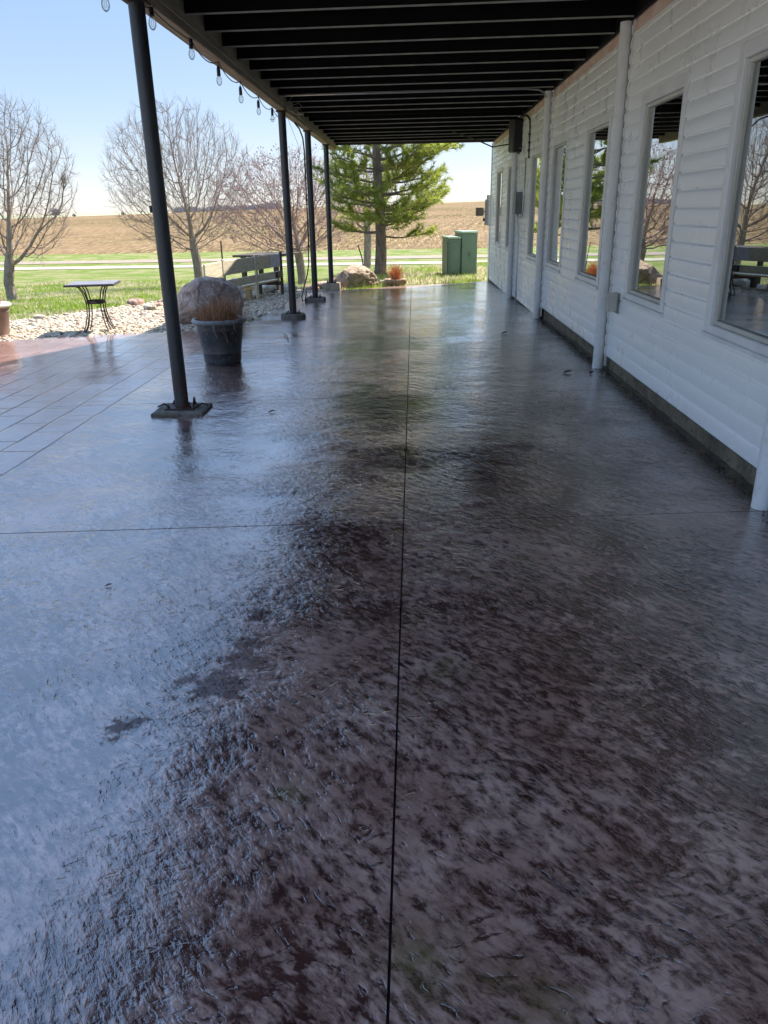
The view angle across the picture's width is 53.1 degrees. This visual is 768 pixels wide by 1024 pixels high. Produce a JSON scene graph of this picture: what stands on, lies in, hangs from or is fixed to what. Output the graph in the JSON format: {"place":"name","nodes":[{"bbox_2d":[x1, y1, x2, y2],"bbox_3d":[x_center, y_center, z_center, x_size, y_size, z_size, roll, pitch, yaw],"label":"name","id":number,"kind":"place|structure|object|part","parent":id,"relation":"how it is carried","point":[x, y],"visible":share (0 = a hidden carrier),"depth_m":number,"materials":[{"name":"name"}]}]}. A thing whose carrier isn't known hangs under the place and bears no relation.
{"place":"outdoors","nodes":[
{"label":"outdoors","id":0,"kind":"place"},
{"bbox_2d":[0,199,484,218],"bbox_3d":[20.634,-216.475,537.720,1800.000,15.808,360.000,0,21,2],"label":"hills","id":1,"kind":"structure","parent":0,"point":[87,214],"depth_m":476.86,"materials":[{"name":"brown soil"}]},
{"bbox_2d":[0,260,486,269],"bbox_3d":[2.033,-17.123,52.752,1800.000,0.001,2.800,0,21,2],"label":"road","id":2,"kind":"structure","parent":0,"point":[178,266],"depth_m":53.28,"materials":[{"name":"grey asphalt"}]},
{"bbox_2d":[0,248,487,287],"bbox_3d":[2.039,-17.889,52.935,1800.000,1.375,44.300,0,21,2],"label":"lawn","id":3,"kind":"structure","parent":0,"point":[24,277],"depth_m":55.26,"materials":[{"name":"plant"}]},
{"bbox_2d":[315,145,408,268],"bbox_3d":[-0.800,-12.466,31.702,4.168,6.281,3.343,0,21,2],"label":"bare tree","id":4,"kind":"object","parent":3,"relation":"on","point":[367,249],"visible":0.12,"depth_m":31.93,"materials":[{"name":"plant"}]},
{"bbox_2d":[0,254,487,264],"bbox_3d":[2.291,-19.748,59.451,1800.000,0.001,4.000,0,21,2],"label":"road","id":5,"kind":"structure","parent":0,"point":[219,259],"depth_m":60.05,"materials":[{"name":"grey asphalt"}]},
{"bbox_2d":[0,201,488,254],"bbox_3d":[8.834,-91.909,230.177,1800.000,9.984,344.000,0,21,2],"label":"field","id":6,"kind":"structure","parent":0,"point":[105,234],"depth_m":98.19,"materials":[{"name":"brown soil"}]},
{"bbox_2d":[50,207,60,216],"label":"distant tree","id":7,"kind":"object","parent":6,"relation":"on","point":[54,211],"visible":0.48,"depth_m":377.33,"materials":[{"name":"grey plant"}]},
{"bbox_2d":[171,202,279,212],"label":"woods","id":8,"kind":"object","parent":6,"relation":"on","point":[249,208],"visible":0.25,"depth_m":375.21,"materials":[{"name":"brown plant"}]},
{"bbox_2d":[0,0,492,214],"label":"sky","id":9,"kind":"structure","parent":0,"point":[73,60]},
{"bbox_2d":[9,268,486,334],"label":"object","id":10,"kind":"structure","parent":0,"point":[22,315],"depth_m":15.26,"materials":[{"name":"plant"}]},
{"bbox_2d":[0,93,82,301],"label":"bare tree","id":11,"kind":"object","parent":10,"relation":"on","point":[10,263],"visible":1,"depth_m":21.21,"materials":[{"name":"brown plant"}]},
{"bbox_2d":[98,90,252,277],"bbox_3d":[-7.686,-11.937,28.803,5.810,6.935,5.052,0,21,2],"label":"bare tree","id":12,"kind":"object","parent":10,"relation":"on","point":[195,255],"visible":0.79,"depth_m":28.41,"materials":[{"name":"brown plant"}]},
{"bbox_2d":[0,261,486,320],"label":"grass","id":13,"kind":"structure","parent":10,"relation":"on","point":[31,295],"depth_m":22.14,"materials":[{"name":"green plant"}]},
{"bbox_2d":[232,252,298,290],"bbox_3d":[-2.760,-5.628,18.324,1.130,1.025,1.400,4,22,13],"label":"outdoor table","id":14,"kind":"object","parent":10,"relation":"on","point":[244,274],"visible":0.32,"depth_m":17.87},
{"bbox_2d":[203,143,367,285],"bbox_3d":[-3.291,-10.271,26.702,5.828,4.833,4.942,0,21,2],"label":"redbud tree","id":15,"kind":"object","parent":10,"relation":"on","point":[299,260],"visible":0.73,"depth_m":26.18,"materials":[{"name":"brown plant"}]},
{"bbox_2d":[318,281,326,287],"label":"rock","id":16,"kind":"object","parent":10,"relation":"on","point":[320,283],"visible":0.15,"depth_m":17.96,"materials":[{"name":"beige stone"}]},
{"bbox_2d":[328,264,377,288],"bbox_3d":[-0.799,-5.552,18.497,1.314,0.794,1.006,0,21,2],"label":"boulder","id":17,"kind":"object","parent":10,"relation":"on","point":[351,276],"visible":0.57,"depth_m":18.18,"materials":[{"name":"beige stone"}]},
{"bbox_2d":[312,143,464,275],"bbox_3d":[0.142,-10.956,21.754,4.552,8.505,5.244,4,22,13],"label":"pine tree","id":18,"kind":"object","parent":10,"relation":"on","point":[406,209],"visible":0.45,"depth_m":21.55,"materials":[{"name":"green plant"}]},
{"bbox_2d":[383,263,409,286],"bbox_3d":[0.260,-5.807,18.684,0.825,0.598,0.818,0,21,2],"label":"bowl planter","id":19,"kind":"object","parent":10,"relation":"on","point":[394,274],"visible":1,"depth_m":18.56,"materials":[{"name":"beige stone"}]},
{"bbox_2d":[442,230,478,275],"bbox_3d":[2.222,-7.456,22.369,1.020,1.380,1.045,-3,21,-6],"label":"utility cabinet","id":20,"kind":"object","parent":10,"relation":"on","point":[459,251],"visible":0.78,"depth_m":21.93,"materials":[{"name":"green metal"}]},
{"bbox_3d":[1.942,-7.385,22.324,0.355,0.910,0.832,-3,21,-6],"label":"door","id":21,"kind":"part","parent":20,"relation":"part of","materials":[{"name":"green metal"}]},
{"bbox_2d":[0,281,767,1023],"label":"patio","id":22,"kind":"structure","parent":0,"point":[580,653],"depth_m":2.62,"materials":[{"name":"concrete"}]},
{"bbox_2d":[0,288,10,337],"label":"flower pot","id":23,"kind":"object","parent":22,"relation":"on","point":[4,319],"visible":0.96,"depth_m":10.44,"materials":[{"name":"beige plastic"}]},
{"bbox_2d":[122,0,212,416],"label":"steel post","id":24,"kind":"object","parent":22,"relation":"on","point":[181,405],"visible":0.98,"depth_m":5.73,"materials":[{"name":"metal"}]},
{"bbox_2d":[183,295,255,365],"bbox_3d":[-1.718,-1.948,8.202,0.841,0.711,0.769,16,27,37],"label":"flower pot","id":25,"kind":"object","parent":22,"relation":"on","point":[219,328],"visible":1,"depth_m":8.08,"materials":[{"name":"grey plastic"}]},
{"bbox_2d":[275,110,305,318],"bbox_3d":[-1.456,-4.410,11.622,0.398,2.961,0.395,0,21,2],"label":"steel post","id":26,"kind":"object","parent":22,"relation":"on","point":[293,313],"visible":0.96,"depth_m":11.57,"materials":[{"name":"metal"}]},
{"bbox_2d":[303,130,325,301],"bbox_3d":[-1.350,-5.449,14.348,0.388,3.013,0.382,0,21,2],"label":"steel post","id":27,"kind":"object","parent":22,"relation":"on","point":[314,297],"visible":0.94,"depth_m":14.32,"materials":[{"name":"metal"}]},
{"bbox_2d":[301,244,308,301],"bbox_3d":[-1.514,-4.526,14.563,0.092,1.030,0.228,19,29,41],"label":"hanging cord","id":28,"kind":"object","parent":27,"relation":"hanging from","point":[306,276],"visible":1,"depth_m":14.64,"materials":[{"name":"black rubber"}]},
{"bbox_2d":[322,144,340,290],"bbox_3d":[-1.239,-6.558,17.254,0.401,3.069,0.410,0,21,2],"label":"steel post","id":29,"kind":"object","parent":22,"relation":"on","point":[331,285],"visible":0.93,"depth_m":17.27,"materials":[{"name":"black metal"}]},
{"bbox_2d":[386,305,410,1023],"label":"joint filler","id":30,"kind":"object","parent":22,"relation":"on","point":[390,937],"depth_m":2.17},
{"bbox_2d":[506,153,518,297],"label":"round column","id":31,"kind":"structure","parent":22,"relation":"on","point":[512,220],"depth_m":14.42,"materials":[{"name":"metal"}]},
{"bbox_2d":[533,89,554,318],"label":"round column","id":32,"kind":"structure","parent":22,"relation":"on","point":[544,183],"depth_m":10.96,"materials":[{"name":"white paint"}]},
{"bbox_2d":[592,17,636,368],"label":"round column","id":33,"kind":"structure","parent":22,"relation":"on","point":[622,88],"depth_m":7.08,"materials":[{"name":"white paint"}]},
{"bbox_2d":[488,0,767,485],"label":"building","id":34,"kind":"structure","parent":22,"relation":"on","point":[687,345],"depth_m":6.05,"materials":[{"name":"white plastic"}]},
{"bbox_2d":[145,0,655,149],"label":"deck","id":35,"kind":"structure","parent":34,"relation":"attached to","point":[275,48],"depth_m":7.94,"materials":[{"name":"black paint"}]},
{"bbox_2d":[101,0,277,121],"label":"string light","id":36,"kind":"object","parent":35,"relation":"hanging from","point":[151,16],"visible":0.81,"depth_m":6.53,"materials":[{"name":"grey"}]},
{"bbox_2d":[159,0,336,148],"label":"beam","id":37,"kind":"structure","parent":35,"relation":"attached to","point":[230,60],"depth_m":7.34,"materials":[{"name":"brown wood"}]},
{"bbox_2d":[270,96,309,182],"bbox_3d":[-1.345,-5.938,12.363,0.497,1.203,3.161,0,21,2],"label":"tangled wire","id":38,"kind":"object","parent":35,"relation":"hanging from","point":[291,127],"visible":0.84,"depth_m":11.07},
{"bbox_2d":[294,122,308,243],"bbox_3d":[-1.430,-5.673,13.495,0.038,1.983,1.349,-1,21,0],"label":"conduit","id":39,"kind":"object","parent":35,"relation":"attached to","point":[305,181],"visible":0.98,"depth_m":14.04,"materials":[{"name":"grey metal"}]},
{"bbox_2d":[279,88,546,97],"bbox_3d":[0.398,-5.593,10.320,3.612,0.088,0.336,0,21,2],"label":"conduit","id":40,"kind":"object","parent":35,"relation":"attached to","point":[463,90],"visible":1,"depth_m":10.19,"materials":[{"name":"black metal"}]},
{"bbox_2d":[453,131,507,147],"bbox_3d":[1.785,-7.078,14.530,0.079,0.421,2.246,-9,23,-20],"label":"speaker cable","id":41,"kind":"object","parent":35,"relation":"attached to","point":[481,141],"visible":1,"depth_m":14.44,"materials":[{"name":"black rubber"}]},
{"bbox_2d":[508,116,523,153],"bbox_3d":[2.359,-6.675,13.514,0.260,0.690,0.255,-5,22,-11],"label":"loudspeaker","id":42,"kind":"object","parent":35,"relation":"hanging from","point":[515,135],"visible":0.66,"depth_m":13.44,"materials":[{"name":"black plastic"}]},
{"bbox_2d":[476,207,484,215],"bbox_3d":[2.503,-7.604,19.440,0.350,0.200,0.200,0,21,2],"label":"wall lamp","id":43,"kind":"object","parent":34,"relation":"attached to","point":[480,211],"visible":0.79,"depth_m":19.35,"materials":[{"name":"black metal"}]},
{"bbox_2d":[483,195,489,280],"bbox_3d":[2.577,-6.895,19.381,0.200,2.040,0.120,0,21,2],"label":"meter box","id":44,"kind":"object","parent":34,"relation":"attached to","point":[486,219],"visible":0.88,"depth_m":19.13,"materials":[{"name":"white paint"}]},
{"bbox_2d":[494,166,502,247],"bbox_3d":[2.590,-6.813,17.194,0.084,1.660,1.174,0,21,2],"label":"window","id":45,"kind":"structure","parent":34,"relation":"in","point":[499,192],"depth_m":17.40,"materials":[{"name":"clear glass"}]},
{"bbox_2d":[504,161,511,251],"bbox_3d":[2.513,-6.029,15.193,0.084,1.660,1.174,0,21,2],"label":"window","id":46,"kind":"structure","parent":34,"relation":"in","point":[510,163],"depth_m":15.59,"materials":[{"name":"clear glass"}]},
{"bbox_2d":[513,157,526,301],"bbox_3d":[2.371,-4.930,13.571,0.111,2.381,0.841,0,21,2],"label":"electrical box","id":47,"kind":"object","parent":34,"relation":"attached to","point":[517,205],"visible":1,"depth_m":13.54,"materials":[{"name":"white paint"}]},
{"bbox_2d":[521,114,530,157],"bbox_3d":[2.341,-6.208,12.712,0.048,0.666,0.463,-4,22,-9],"label":"power cable","id":48,"kind":"object","parent":34,"relation":"attached to","point":[529,133],"visible":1,"depth_m":12.54,"materials":[{"name":"black rubber"}]},
{"bbox_2d":[525,146,541,263],"bbox_3d":[2.395,-4.830,12.132,0.084,1.660,1.194,0,21,2],"label":"window","id":49,"kind":"structure","parent":34,"relation":"in","point":[535,169],"depth_m":12.36,"materials":[{"name":"clear glass"}]},
{"bbox_2d":[544,132,569,273],"bbox_3d":[2.324,-4.099,10.266,0.084,1.660,1.204,0,21,2],"label":"window","id":50,"kind":"structure","parent":34,"relation":"in","point":[559,153],"depth_m":10.39,"materials":[{"name":"clear glass"}]},
{"bbox_2d":[574,110,612,289],"bbox_3d":[2.244,-3.290,8.201,0.084,1.660,1.204,0,21,2],"label":"window","id":51,"kind":"structure","parent":34,"relation":"in","point":[598,131],"depth_m":8.30,"materials":[{"name":"clear glass"}]},
{"bbox_2d":[606,292,619,312],"bbox_3d":[2.135,-1.962,7.187,0.112,0.190,0.162,0,21,2],"label":"outdoor outlet","id":52,"kind":"object","parent":34,"relation":"attached to","point":[613,300],"visible":1,"depth_m":7.12,"materials":[{"name":"grey plastic"}]},
{"bbox_2d":[621,71,690,317],"bbox_3d":[2.165,-2.478,6.130,0.084,1.660,1.194,0,21,2],"label":"window","id":53,"kind":"structure","parent":34,"relation":"in","point":[663,108],"depth_m":6.16,"materials":[{"name":"clear glass"}]},
{"bbox_2d":[700,31,767,363],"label":"window","id":54,"kind":"structure","parent":34,"relation":"in","point":[755,50],"depth_m":4.60,"materials":[{"name":"white glass"}]},
{"bbox_2d":[536,319,767,522],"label":"dirt","id":55,"kind":"structure","parent":22,"relation":"on","point":[553,332],"depth_m":5.80,"materials":[{"name":"soil"}]},
{"bbox_2d":[751,406,767,510],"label":"round column","id":56,"kind":"structure","parent":22,"relation":"on","point":[759,501],"depth_m":4.00,"materials":[{"name":"white paint"}]},
{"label":"gravel bed","id":57,"kind":"structure","parent":0,"visible":0},
{"bbox_2d":[33,314,46,318],"bbox_3d":[-5.749,-3.255,12.866,0.203,0.119,0.245,0,21,2],"label":"rock","id":58,"kind":"object","parent":57,"relation":"on","point":[37,316],"visible":0.73,"depth_m":12.78,"materials":[{"name":"beige stone"}]},
{"bbox_2d":[126,298,143,304],"bbox_3d":[-4.856,-4.090,14.986,0.292,0.172,0.317,15,26,35],"label":"rock","id":59,"kind":"object","parent":57,"relation":"on","point":[135,301],"visible":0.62,"depth_m":14.90,"materials":[{"name":"beige stone"}]},
{"bbox_2d":[143,304,157,310],"bbox_3d":[-4.248,-3.706,13.968,0.261,0.158,0.257,0,21,2],"label":"rock","id":60,"kind":"object","parent":57,"relation":"on","point":[148,307],"visible":0.79,"depth_m":13.88,"materials":[{"name":"beige stone"}]},
{"bbox_2d":[153,302,162,306],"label":"rock","id":61,"kind":"object","parent":57,"relation":"on","point":[157,304],"visible":0.45,"depth_m":14.58,"materials":[{"name":"beige stone"}]},
{"bbox_2d":[0,289,326,340],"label":"gravel","id":62,"kind":"structure","parent":57,"relation":"on","point":[127,319],"depth_m":12.23,"materials":[{"name":"beige gravel"}]},
{"bbox_2d":[63,280,120,332],"bbox_3d":[-4.055,-2.871,10.831,0.660,0.704,0.660,-5,22,-9],"label":"bistro table","id":63,"kind":"object","parent":62,"relation":"on","point":[85,284],"visible":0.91,"depth_m":10.73,"materials":[{"name":"brown metal"}]},
{"bbox_2d":[177,276,243,324],"bbox_3d":[-2.726,-3.155,11.809,1.035,0.925,0.853,-18,27,-37],"label":"boulder","id":64,"kind":"object","parent":62,"relation":"on","point":[191,294],"visible":0.61,"depth_m":11.41,"materials":[{"name":"grey stone"}]},
{"bbox_2d":[203,252,287,299],"bbox_3d":[-2.953,-4.526,15.205,0.712,1.010,3.950,5,22,14],"label":"wooden bench","id":65,"kind":"object","parent":62,"relation":"on","point":[223,268],"visible":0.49,"depth_m":15.47,"materials":[{"name":"grey wood"}]},
{"bbox_2d":[254,285,276,293],"bbox_3d":[-2.688,-5.021,17.350,0.470,0.291,0.543,-19,28,-38],"label":"rock","id":66,"kind":"object","parent":57,"relation":"on","point":[268,289],"visible":0.39,"depth_m":17.14,"materials":[{"name":"beige stone"}]},
{"bbox_2d":[279,284,297,291],"bbox_3d":[-2.179,-5.058,17.468,0.435,0.257,0.409,0,21,2],"label":"rock","id":67,"kind":"object","parent":57,"relation":"on","point":[286,287],"visible":0.41,"depth_m":17.34,"materials":[{"name":"beige stone"}]},
{"bbox_2d":[305,285,319,290],"bbox_3d":[-1.660,-5.173,17.819,0.300,0.186,0.339,9,23,24],"label":"rock","id":68,"kind":"object","parent":57,"relation":"on","point":[308,287],"visible":0.39,"depth_m":17.72,"materials":[{"name":"grey stone"}]}
]}

